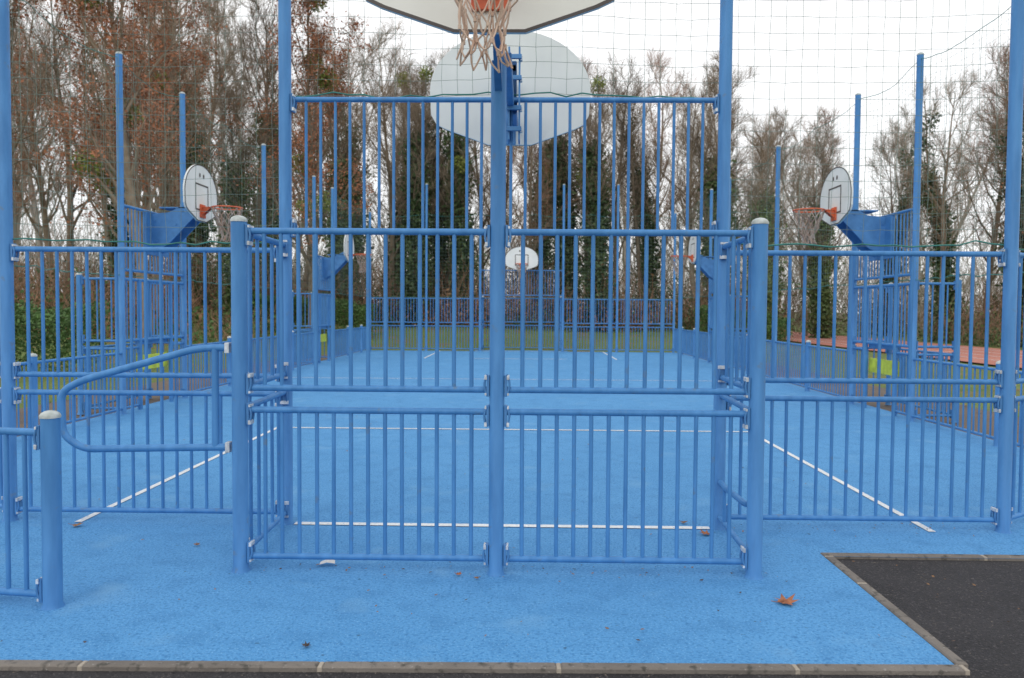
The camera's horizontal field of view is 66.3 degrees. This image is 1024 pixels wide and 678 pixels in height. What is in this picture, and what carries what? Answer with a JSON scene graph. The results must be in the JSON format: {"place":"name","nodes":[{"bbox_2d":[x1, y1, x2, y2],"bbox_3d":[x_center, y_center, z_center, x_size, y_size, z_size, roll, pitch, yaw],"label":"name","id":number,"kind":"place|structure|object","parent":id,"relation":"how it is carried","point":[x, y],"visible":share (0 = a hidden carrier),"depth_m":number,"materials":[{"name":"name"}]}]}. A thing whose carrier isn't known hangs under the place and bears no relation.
{"place":"outdoors","nodes":[
{"label":"outdoors","id":0,"kind":"place"},
{"bbox_2d":[0,350,1023,664],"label":"blue court surface","id":1,"kind":"object","parent":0,"point":[138,586],"visible":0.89,"depth_m":5.10,"materials":[{"name":"rubber"}]},
{"bbox_2d":[0,410,65,609],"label":"bar barrier","id":2,"kind":"object","parent":1,"relation":"on","point":[48,591],"visible":1,"depth_m":3.90,"materials":[{"name":"metal"}]},
{"bbox_2d":[76,204,199,414],"bbox_3d":[-5.439,-0.535,11.987,1.322,3.130,2.104,0,2,1],"label":"side basket goal unit","id":3,"kind":"object","parent":1,"relation":"on","point":[157,228],"visible":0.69,"depth_m":11.76,"materials":[{"name":"blue paint"}]},
{"bbox_2d":[183,164,242,241],"bbox_3d":[-4.431,-2.043,11.913,0.677,1.180,1.205,0,2,1],"label":"basketball hoop","id":4,"kind":"object","parent":3,"relation":"attached to","point":[202,201],"visible":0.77,"depth_m":11.84,"materials":[{"name":"plastic"}]},
{"bbox_2d":[0,0,279,521],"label":"metal bar fence","id":5,"kind":"object","parent":1,"relation":"on","point":[11,372],"visible":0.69,"depth_m":5.45,"materials":[{"name":"metal"}]},
{"bbox_2d":[9,0,278,245],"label":"ball stop net","id":6,"kind":"object","parent":5,"relation":"attached to","point":[149,147],"visible":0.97,"depth_m":5.45,"materials":[{"name":"fabric"}]},
{"bbox_2d":[17,51,365,437],"bbox_3d":[-5.341,-1.703,17.645,0.111,5.047,21.514,0,2,1],"label":"side fence","id":7,"kind":"object","parent":1,"relation":"on","point":[342,339],"visible":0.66,"depth_m":12.83,"materials":[{"name":"metal"}]},
{"bbox_2d":[11,0,368,295],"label":"ball stop net","id":8,"kind":"object","parent":7,"relation":"attached to","point":[345,219],"visible":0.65,"depth_m":10.77,"materials":[{"name":"fabric"}]},
{"bbox_2d":[292,252,346,362],"bbox_3d":[-5.262,-0.903,21.978,1.322,3.130,2.104,0,2,1],"label":"side basket goal unit","id":9,"kind":"object","parent":1,"relation":"on","point":[324,300],"visible":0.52,"depth_m":21.77,"materials":[{"name":"blue paint"}]},
{"bbox_2d":[369,183,478,350],"bbox_3d":[-3.197,-2.587,28.385,4.012,6.047,0.112,0,2,1],"label":"metal bar fence","id":10,"kind":"object","parent":1,"relation":"on","point":[426,298],"visible":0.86,"depth_m":28.44,"materials":[{"name":"metal"}]},
{"bbox_2d":[230,0,768,579],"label":"multisport goal frame","id":11,"kind":"object","parent":1,"relation":"on","point":[750,386],"visible":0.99,"depth_m":4.43,"materials":[{"name":"blue paint"}]},
{"bbox_2d":[57,342,231,452],"bbox_3d":[-2.093,0.333,4.463,0.992,0.634,0.050,0,2,1],"label":"tubular access barrier","id":12,"kind":"object","parent":11,"relation":"attached to","point":[215,445],"visible":0.98,"depth_m":4.45,"materials":[{"name":"metal"}]},
{"bbox_2d":[366,0,614,72],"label":"basketball hoop","id":13,"kind":"object","parent":11,"relation":"attached to","point":[464,19],"visible":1,"depth_m":3.67,"materials":[{"name":"plastic"}]},
{"bbox_2d":[291,0,719,97],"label":"ball stop net","id":14,"kind":"object","parent":11,"relation":"attached to","point":[488,92],"visible":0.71,"depth_m":5.39,"materials":[{"name":"fabric"}]},
{"bbox_2d":[430,32,590,145],"bbox_3d":[-0.009,-1.889,6.163,1.205,0.853,0.677,0,2,1],"label":"basketball hoop","id":15,"kind":"object","parent":11,"relation":"attached to","point":[453,72],"visible":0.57,"depth_m":5.85,"materials":[{"name":"white plastic"}]},
{"bbox_2d":[75,351,935,531],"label":"court markings","id":16,"kind":"object","parent":1,"relation":"on","point":[534,525],"visible":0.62,"depth_m":5.63,"materials":[{"name":"white paint"}]},
{"bbox_2d":[479,184,564,351],"bbox_3d":[0.362,-2.580,28.858,3.112,6.047,2.130,0,2,1],"label":"multisport goal frame","id":17,"kind":"object","parent":1,"relation":"on","point":[482,325],"visible":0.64,"depth_m":28.40,"materials":[{"name":"blue paint"}]},
{"bbox_2d":[505,246,538,278],"bbox_3d":[0.339,-2.683,27.491,1.205,1.171,0.677,0,2,1],"label":"basketball hoop","id":18,"kind":"object","parent":17,"relation":"attached to","point":[512,258],"visible":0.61,"depth_m":27.76,"materials":[{"name":"plastic"}]},
{"bbox_2d":[371,214,673,298],"bbox_3d":[0.358,-2.986,28.358,11.016,3.035,0.105,0,2,1],"label":"ball stop net","id":19,"kind":"object","parent":17,"relation":"attached to","point":[406,293],"visible":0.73,"depth_m":28.36,"materials":[{"name":"fabric"}]},
{"bbox_2d":[564,184,676,352],"bbox_3d":[3.902,-2.535,28.261,4.012,6.047,0.112,0,2,1],"label":"metal bar fence","id":20,"kind":"object","parent":1,"relation":"on","point":[616,327],"visible":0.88,"depth_m":28.31,"materials":[{"name":"metal"}]},
{"bbox_2d":[695,255,747,362],"bbox_3d":[5.718,-0.824,21.787,1.322,3.130,2.104,0,2,1],"label":"side basket goal unit","id":21,"kind":"object","parent":1,"relation":"on","point":[706,266],"visible":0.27,"depth_m":21.75,"materials":[{"name":"blue paint"}]},
{"bbox_2d":[670,236,695,274],"bbox_3d":[4.730,-2.347,21.748,0.677,1.179,1.205,0,2,1],"label":"basketball hoop","id":22,"kind":"object","parent":21,"relation":"attached to","point":[691,256],"visible":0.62,"depth_m":21.70,"materials":[{"name":"plastic"}]},
{"bbox_2d":[673,52,1022,446],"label":"side fence","id":23,"kind":"object","parent":1,"relation":"on","point":[689,336],"visible":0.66,"depth_m":12.67,"materials":[{"name":"metal"}]},
{"bbox_2d":[675,7,1023,298],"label":"ball stop net","id":24,"kind":"object","parent":23,"relation":"attached to","point":[708,213],"visible":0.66,"depth_m":11.68,"materials":[{"name":"fabric"}]},
{"bbox_2d":[726,0,1023,533],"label":"metal bar fence","id":25,"kind":"object","parent":1,"relation":"on","point":[1010,255],"visible":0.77,"depth_m":5.35,"materials":[{"name":"metal"}]},
{"bbox_2d":[729,0,1010,247],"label":"ball stop net","id":26,"kind":"object","parent":25,"relation":"attached to","point":[896,165],"visible":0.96,"depth_m":5.37,"materials":[{"name":"fabric"}]},
{"bbox_2d":[836,207,961,422],"bbox_3d":[5.541,-0.455,11.795,1.322,3.130,2.104,0,2,1],"label":"side basket goal unit","id":27,"kind":"object","parent":1,"relation":"on","point":[880,226],"visible":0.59,"depth_m":11.58,"materials":[{"name":"blue paint"}]},
{"bbox_2d":[792,167,852,245],"bbox_3d":[4.553,-1.979,11.756,0.677,1.177,1.205,0,2,1],"label":"basketball hoop","id":28,"kind":"object","parent":27,"relation":"attached to","point":[830,208],"visible":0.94,"depth_m":11.69,"materials":[{"name":"plastic"}]},
{"bbox_2d":[0,559,1023,677],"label":"asphalt","id":29,"kind":"structure","parent":0,"point":[966,615],"depth_m":3.85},
{"bbox_2d":[0,553,1023,674],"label":"concrete edging kerb","id":30,"kind":"structure","parent":29,"relation":"on","point":[959,666],"depth_m":3.29,"materials":[{"name":"concrete"}]},
{"bbox_2d":[0,306,1023,416],"bbox_3d":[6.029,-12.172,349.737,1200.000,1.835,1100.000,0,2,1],"label":"grass ground","id":31,"kind":"structure","parent":0,"point":[634,344],"depth_m":30.07,"materials":[{"name":"plant"}]},
{"bbox_2d":[10,14,47,216],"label":"bare tree","id":32,"kind":"object","parent":31,"relation":"on","point":[16,210],"visible":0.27,"depth_m":49.79,"materials":[{"name":"brown plant"}]},
{"bbox_2d":[10,0,79,303],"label":"bare tree","id":33,"kind":"object","parent":31,"relation":"on","point":[43,201],"visible":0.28,"depth_m":51.77,"materials":[{"name":"brown plant"}]},
{"bbox_2d":[9,0,80,292],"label":"bare tree","id":34,"kind":"object","parent":31,"relation":"on","point":[32,210],"visible":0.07,"depth_m":63.06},
{"bbox_2d":[9,0,82,286],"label":"bare tree","id":35,"kind":"object","parent":31,"relation":"on","point":[15,231],"visible":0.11,"depth_m":62.79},
{"bbox_2d":[13,8,98,258],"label":"bare tree","id":36,"kind":"object","parent":31,"relation":"on","point":[24,212],"visible":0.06,"depth_m":72.62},
{"bbox_2d":[14,300,114,371],"bbox_3d":[-15.785,-0.103,18.542,12.199,1.910,1.616,0,2,1],"label":"clipped hedge","id":37,"kind":"object","parent":31,"relation":"on","point":[20,331],"visible":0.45,"depth_m":18.21,"materials":[{"name":"green plant"}]},
{"bbox_2d":[11,0,126,293],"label":"bare tree","id":38,"kind":"object","parent":31,"relation":"on","point":[69,198],"visible":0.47,"depth_m":47.23,"materials":[{"name":"brown plant"}]},
{"bbox_2d":[9,0,135,165],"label":"rust leaved tree","id":39,"kind":"object","parent":31,"relation":"on","point":[13,5],"visible":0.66,"depth_m":25.39,"materials":[{"name":"brown plant"}]},
{"bbox_2d":[31,2,147,285],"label":"bare tree","id":40,"kind":"object","parent":31,"relation":"on","point":[108,235],"visible":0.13,"depth_m":48.73,"materials":[{"name":"brown plant"}]},
{"bbox_2d":[50,0,172,296],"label":"bare tree","id":41,"kind":"object","parent":31,"relation":"on","point":[112,158],"visible":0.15,"depth_m":40.38,"materials":[{"name":"brown plant"}]},
{"bbox_2d":[19,0,231,344],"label":"rust leaved tree","id":42,"kind":"object","parent":31,"relation":"on","point":[111,172],"visible":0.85,"depth_m":25.69,"materials":[{"name":"brown plant"}]},
{"bbox_2d":[65,0,209,315],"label":"bare tree","id":43,"kind":"object","parent":31,"relation":"on","point":[144,200],"visible":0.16,"depth_m":34.49,"materials":[{"name":"brown plant"}]},
{"bbox_2d":[40,0,260,325],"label":"rust leaved tree","id":44,"kind":"object","parent":31,"relation":"on","point":[189,117],"visible":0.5,"depth_m":31.82,"materials":[{"name":"brown plant"}]},
{"bbox_2d":[14,264,306,343],"bbox_3d":[-19.252,-1.690,30.890,21.205,3.687,9.921,0,2,1],"label":"undergrowth thicket","id":45,"kind":"object","parent":31,"relation":"on","point":[212,323],"visible":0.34,"depth_m":30.01,"materials":[{"name":"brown plant"}]},
{"bbox_2d":[91,0,232,307],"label":"ivy tree","id":46,"kind":"object","parent":31,"relation":"on","point":[197,232],"visible":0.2,"depth_m":40.81,"materials":[{"name":"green plant"}]},
{"bbox_2d":[153,0,261,203],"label":"bare tree","id":47,"kind":"object","parent":31,"relation":"on","point":[218,12],"visible":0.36,"depth_m":49.12,"materials":[{"name":"brown plant"}]},
{"bbox_2d":[200,58,278,322],"bbox_3d":[-11.741,-6.169,33.996,4.034,12.097,4.217,2,3,34],"label":"ivy tree","id":48,"kind":"object","parent":31,"relation":"on","point":[243,199],"visible":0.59,"depth_m":33.61,"materials":[{"name":"green plant"}]},
{"bbox_2d":[192,0,295,288],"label":"bare tree","id":49,"kind":"object","parent":31,"relation":"on","point":[218,56],"visible":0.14,"depth_m":68.33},
{"bbox_2d":[200,0,312,215],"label":"bare tree","id":50,"kind":"object","parent":31,"relation":"on","point":[225,38],"visible":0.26,"depth_m":62.75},
{"bbox_2d":[207,0,318,292],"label":"bare tree","id":51,"kind":"object","parent":31,"relation":"on","point":[267,91],"visible":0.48,"depth_m":38.88,"materials":[{"name":"brown plant"}]},
{"bbox_2d":[222,0,326,294],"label":"bare tree","id":52,"kind":"object","parent":31,"relation":"on","point":[275,223],"visible":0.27,"depth_m":51.98,"materials":[{"name":"brown plant"}]},
{"bbox_2d":[228,291,376,334],"bbox_3d":[-9.014,-1.071,33.851,6.191,2.156,1.503,0,2,1],"label":"clipped hedge","id":53,"kind":"object","parent":31,"relation":"on","point":[360,309],"visible":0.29,"depth_m":33.52,"materials":[{"name":"green plant"}]},
{"bbox_2d":[229,0,377,331],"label":"rust leaved tree","id":54,"kind":"object","parent":31,"relation":"on","point":[323,85],"visible":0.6,"depth_m":31.36,"materials":[{"name":"brown plant"}]},
{"bbox_2d":[266,12,358,296],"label":"tree","id":55,"kind":"object","parent":31,"relation":"on","point":[306,273],"visible":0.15,"depth_m":49.22,"materials":[{"name":"brown plant"}]},
{"bbox_2d":[271,19,384,303],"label":"bare tree","id":56,"kind":"object","parent":31,"relation":"on","point":[358,241],"visible":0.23,"depth_m":50.05,"materials":[{"name":"brown plant"}]},
{"bbox_2d":[293,51,386,321],"bbox_3d":[-9.146,-7.539,40.350,5.007,14.362,4.789,1,2,13],"label":"ivy tree","id":57,"kind":"object","parent":31,"relation":"on","point":[339,243],"visible":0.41,"depth_m":39.99,"materials":[{"name":"green plant"}]},
{"bbox_2d":[292,10,401,291],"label":"bare tree","id":58,"kind":"object","parent":31,"relation":"on","point":[351,85],"visible":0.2,"depth_m":69.77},
{"bbox_2d":[312,54,398,241],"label":"bare tree","id":59,"kind":"object","parent":31,"relation":"on","point":[378,92],"visible":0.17,"depth_m":70.51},
{"bbox_2d":[339,12,440,313],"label":"bare tree","id":60,"kind":"object","parent":31,"relation":"on","point":[393,241],"visible":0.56,"depth_m":40.97,"materials":[{"name":"brown plant"}]},
{"bbox_2d":[358,56,430,254],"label":"bare tree","id":61,"kind":"object","parent":31,"relation":"on","point":[390,159],"visible":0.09,"depth_m":71.39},
{"bbox_2d":[367,68,435,310],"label":"bare tree","id":62,"kind":"object","parent":31,"relation":"on","point":[396,214],"visible":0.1,"depth_m":52.55,"materials":[{"name":"brown plant"}]},
{"bbox_2d":[14,227,800,341],"bbox_3d":[-9.828,-3.170,40.394,48.387,6.490,7.167,0,2,1],"label":"undergrowth thicket","id":63,"kind":"object","parent":31,"relation":"on","point":[688,318],"visible":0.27,"depth_m":39.30,"materials":[{"name":"brown plant"}]},
{"bbox_2d":[373,50,455,326],"bbox_3d":[-4.750,-7.431,39.819,4.475,14.952,4.785,-1,3,-40],"label":"ivy tree","id":64,"kind":"object","parent":31,"relation":"on","point":[415,194],"visible":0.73,"depth_m":39.31,"materials":[{"name":"green plant"}]},
{"bbox_2d":[386,56,448,308],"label":"bare tree","id":65,"kind":"object","parent":31,"relation":"on","point":[403,70],"visible":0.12,"depth_m":44.95,"materials":[{"name":"brown plant"}]},
{"bbox_2d":[395,47,490,323],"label":"ivy tree","id":66,"kind":"object","parent":31,"relation":"on","point":[445,253],"visible":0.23,"depth_m":41.34,"materials":[{"name":"green plant"}]},
{"bbox_2d":[426,44,490,324],"bbox_3d":[-2.795,-7.376,39.946,4.392,14.675,4.697,-1,2,-25],"label":"ivy tree","id":67,"kind":"object","parent":31,"relation":"on","point":[459,183],"visible":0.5,"depth_m":39.83,"materials":[{"name":"green plant"}]},
{"bbox_2d":[468,140,522,315],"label":"bare tree","id":68,"kind":"object","parent":31,"relation":"on","point":[488,250],"visible":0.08,"depth_m":47.33,"materials":[{"name":"brown plant"}]},
{"bbox_2d":[472,146,536,269],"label":"bare tree","id":69,"kind":"object","parent":31,"relation":"on","point":[507,188],"visible":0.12,"depth_m":42.87,"materials":[{"name":"brown plant"}]},
{"bbox_2d":[14,204,1001,337],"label":"undergrowth thicket","id":70,"kind":"object","parent":31,"relation":"on","point":[797,320],"visible":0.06,"depth_m":51.15,"materials":[{"name":"brown plant"}]},
{"bbox_2d":[18,182,1004,326],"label":"distant woodland","id":71,"kind":"object","parent":31,"relation":"on","point":[964,283],"visible":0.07,"depth_m":84.65,"materials":[{"name":"brown plant"}]},
{"bbox_2d":[486,144,580,326],"bbox_3d":[1.301,-7.171,39.150,4.791,13.700,4.301,0,2,-12],"label":"bare tree","id":72,"kind":"object","parent":31,"relation":"on","point":[530,168],"visible":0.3,"depth_m":39.02,"materials":[{"name":"brown plant"}]},
{"bbox_2d":[507,135,576,320],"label":"bare tree","id":73,"kind":"object","parent":31,"relation":"on","point":[546,246],"visible":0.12,"depth_m":48.08,"materials":[{"name":"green plant"}]},
{"bbox_2d":[530,130,586,323],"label":"ivy tree","id":74,"kind":"object","parent":31,"relation":"on","point":[562,177],"visible":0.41,"depth_m":42.19,"materials":[{"name":"green plant"}]},
{"bbox_2d":[566,53,631,286],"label":"bare tree","id":75,"kind":"object","parent":31,"relation":"on","point":[591,67],"visible":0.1,"depth_m":48.84,"materials":[{"name":"brown plant"}]},
{"bbox_2d":[560,62,638,331],"bbox_3d":[4.285,-7.027,39.677,4.662,14.566,4.359,2,3,41],"label":"ivy tree","id":76,"kind":"object","parent":31,"relation":"on","point":[592,172],"visible":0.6,"depth_m":39.21,"materials":[{"name":"green plant"}]},
{"bbox_2d":[560,48,663,326],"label":"bare tree","id":77,"kind":"object","parent":31,"relation":"on","point":[622,124],"visible":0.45,"depth_m":40.95,"materials":[{"name":"brown plant"}]},
{"bbox_2d":[590,67,654,307],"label":"bare tree","id":78,"kind":"object","parent":31,"relation":"on","point":[623,249],"visible":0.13,"depth_m":69.58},
{"bbox_2d":[589,70,678,322],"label":"ivy tree","id":79,"kind":"object","parent":31,"relation":"on","point":[655,266],"visible":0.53,"depth_m":41.52,"materials":[{"name":"green plant"}]},
{"bbox_2d":[612,41,696,257],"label":"bare tree","id":80,"kind":"object","parent":31,"relation":"on","point":[665,62],"visible":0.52,"depth_m":46.38,"materials":[{"name":"brown plant"}]},
{"bbox_2d":[633,65,718,327],"bbox_3d":[8.758,-7.230,40.115,5.066,13.747,4.950,2,3,36],"label":"bare tree","id":81,"kind":"object","parent":31,"relation":"on","point":[680,191],"visible":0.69,"depth_m":39.80,"materials":[{"name":"brown plant"}]},
{"bbox_2d":[647,86,747,252],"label":"bare tree","id":82,"kind":"object","parent":31,"relation":"on","point":[693,139],"visible":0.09,"depth_m":68.25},
{"bbox_2d":[653,64,750,305],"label":"bare tree","id":83,"kind":"object","parent":31,"relation":"on","point":[693,223],"visible":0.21,"depth_m":61.59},
{"bbox_2d":[678,59,757,326],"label":"bare tree","id":84,"kind":"object","parent":31,"relation":"on","point":[736,150],"visible":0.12,"depth_m":45.23,"materials":[{"name":"brown plant"}]},
{"bbox_2d":[663,44,774,329],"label":"ivy tree","id":85,"kind":"object","parent":31,"relation":"on","point":[713,184],"visible":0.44,"depth_m":41.09,"materials":[{"name":"green plant"}]},
{"bbox_2d":[693,305,793,341],"bbox_3d":[10.685,-0.691,36.319,4.491,1.961,1.098,0,2,1],"label":"clipped hedge","id":86,"kind":"object","parent":31,"relation":"on","point":[781,324],"visible":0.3,"depth_m":36.10,"materials":[{"name":"green plant"}]},
{"bbox_2d":[733,110,794,306],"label":"bare tree","id":87,"kind":"object","parent":31,"relation":"on","point":[765,133],"visible":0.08,"depth_m":49.12,"materials":[{"name":"brown plant"}]},
{"bbox_2d":[730,112,801,339],"bbox_3d":[12.458,-5.363,38.250,4.177,11.982,3.995,1,2,15],"label":"ivy tree","id":88,"kind":"object","parent":31,"relation":"on","point":[762,158],"visible":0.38,"depth_m":38.15,"materials":[{"name":"green plant"}]},
{"bbox_2d":[735,104,806,268],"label":"bare tree","id":89,"kind":"object","parent":31,"relation":"on","point":[775,165],"visible":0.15,"depth_m":62.74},
{"bbox_2d":[731,102,812,341],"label":"ivy tree","id":90,"kind":"object","parent":31,"relation":"on","point":[772,199],"visible":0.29,"depth_m":40.44,"materials":[{"name":"green plant"}]},
{"bbox_2d":[742,116,838,323],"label":"bare tree","id":91,"kind":"object","parent":31,"relation":"on","point":[800,193],"visible":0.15,"depth_m":71.77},
{"bbox_2d":[769,122,838,335],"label":"bare tree","id":92,"kind":"object","parent":31,"relation":"on","point":[800,261],"visible":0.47,"depth_m":48.13,"materials":[{"name":"brown plant"}]},
{"bbox_2d":[786,119,860,337],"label":"ivy tree","id":93,"kind":"object","parent":31,"relation":"on","point":[826,310],"visible":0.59,"depth_m":44.12,"materials":[{"name":"green plant"}]},
{"bbox_2d":[780,103,872,329],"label":"bare tree","id":94,"kind":"object","parent":31,"relation":"on","point":[819,117],"visible":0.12,"depth_m":65.04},
{"bbox_2d":[791,102,873,330],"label":"bare tree","id":95,"kind":"object","parent":31,"relation":"on","point":[829,118],"visible":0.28,"depth_m":52.83,"materials":[{"name":"brown plant"}]},
{"bbox_2d":[848,114,941,330],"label":"bare tree","id":96,"kind":"object","parent":31,"relation":"on","point":[881,201],"visible":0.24,"depth_m":65.37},
{"bbox_2d":[859,123,942,336],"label":"bare tree","id":97,"kind":"object","parent":31,"relation":"on","point":[883,151],"visible":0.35,"depth_m":50.44,"materials":[{"name":"brown plant"}]},
{"bbox_2d":[877,100,969,329],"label":"bare tree","id":98,"kind":"object","parent":31,"relation":"on","point":[906,119],"visible":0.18,"depth_m":69.33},
{"bbox_2d":[884,59,1004,341],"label":"ivy tree","id":99,"kind":"object","parent":31,"relation":"on","point":[932,186],"visible":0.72,"depth_m":41.04,"materials":[{"name":"green plant"}]},
{"bbox_2d":[906,275,1023,347],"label":"undergrowth thicket","id":100,"kind":"object","parent":31,"relation":"on","point":[993,330],"visible":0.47,"depth_m":38.59,"materials":[{"name":"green plant"}]},
{"bbox_2d":[920,75,1023,317],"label":"bare tree","id":101,"kind":"object","parent":31,"relation":"on","point":[962,218],"visible":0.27,"depth_m":71.10,"materials":[{"name":"plant"}]},
{"bbox_2d":[938,31,1023,330],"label":"bare tree","id":102,"kind":"object","parent":31,"relation":"on","point":[993,238],"visible":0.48,"depth_m":45.41,"materials":[{"name":"brown plant"}]},
{"bbox_2d":[963,35,1009,238],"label":"bare tree","id":103,"kind":"object","parent":31,"relation":"on","point":[983,152],"visible":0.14,"depth_m":48.57,"materials":[{"name":"brown plant"}]},
{"bbox_2d":[965,58,1023,346],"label":"ivy tree","id":104,"kind":"object","parent":31,"relation":"on","point":[1021,227],"visible":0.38,"depth_m":35.43,"materials":[{"name":"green plant"}]},
{"bbox_2d":[9,0,1023,313],"label":"sky","id":105,"kind":"structure","parent":0,"point":[679,47],"materials":[{"name":"white"}]},
{"bbox_2d":[16,351,1019,446],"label":"path","id":106,"kind":"structure","parent":0,"point":[154,399],"depth_m":12.76,"materials":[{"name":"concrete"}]},
{"bbox_2d":[786,332,1022,367],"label":"running track","id":107,"kind":"structure","parent":0,"point":[994,355],"depth_m":31.80,"materials":[{"name":"red rubber"}]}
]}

